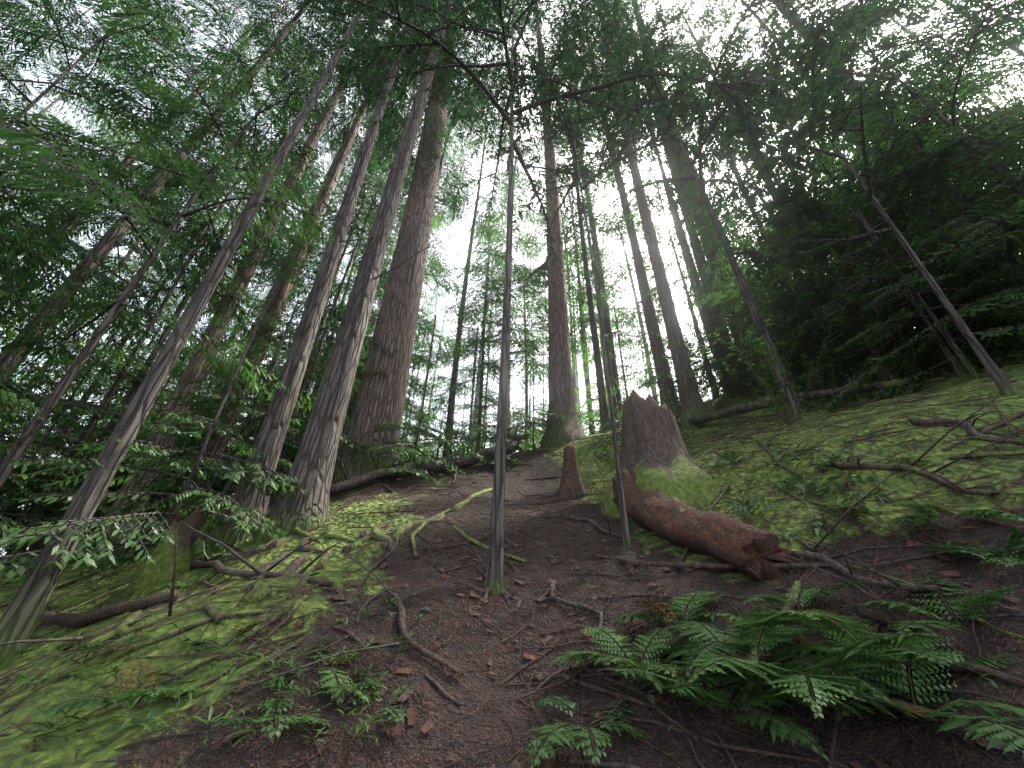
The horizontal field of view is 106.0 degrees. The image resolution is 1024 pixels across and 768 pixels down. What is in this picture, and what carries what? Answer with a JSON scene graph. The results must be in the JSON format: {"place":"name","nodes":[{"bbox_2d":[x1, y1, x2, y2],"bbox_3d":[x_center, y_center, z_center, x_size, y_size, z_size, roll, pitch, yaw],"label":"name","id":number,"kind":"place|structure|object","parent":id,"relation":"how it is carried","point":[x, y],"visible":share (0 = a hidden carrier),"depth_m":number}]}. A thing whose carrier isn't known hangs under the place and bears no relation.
{"place":"outdoors","nodes":[
{"label":"outdoors","id":0,"kind":"place"},
{"bbox_2d":[0,335,1023,767],"bbox_3d":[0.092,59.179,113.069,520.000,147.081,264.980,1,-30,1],"label":"forest floor","id":1,"kind":"structure","parent":0,"point":[468,735],"depth_m":2.36},
{"bbox_2d":[20,418,821,657],"bbox_3d":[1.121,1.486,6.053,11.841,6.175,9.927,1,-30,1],"label":"small rocks stones","id":2,"kind":"object","parent":1,"relation":"on","point":[426,610],"visible":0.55,"depth_m":2.70},
{"bbox_2d":[0,0,1023,669],"bbox_3d":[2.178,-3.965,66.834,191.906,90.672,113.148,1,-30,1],"label":"forest trees","id":3,"kind":"object","parent":1,"relation":"on","point":[454,110],"depth_m":8.56},
{"bbox_2d":[0,349,1023,767],"bbox_3d":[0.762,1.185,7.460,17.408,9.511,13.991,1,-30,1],"label":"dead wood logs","id":4,"kind":"object","parent":1,"relation":"on","point":[670,487],"visible":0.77,"depth_m":3.26},
{"bbox_2d":[3,366,1023,767],"bbox_3d":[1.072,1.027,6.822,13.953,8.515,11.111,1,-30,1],"label":"dead wood bark chips","id":5,"kind":"object","parent":1,"relation":"on","point":[549,760],"visible":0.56,"depth_m":2.21},
{"bbox_2d":[11,296,1023,767],"bbox_3d":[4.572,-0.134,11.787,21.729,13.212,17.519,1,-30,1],"label":"fern plants","id":6,"kind":"object","parent":1,"relation":"on","point":[841,684],"depth_m":1.72},
{"bbox_2d":[0,0,1023,555],"label":"sky","id":7,"kind":"structure","parent":0,"point":[461,231]}
]}

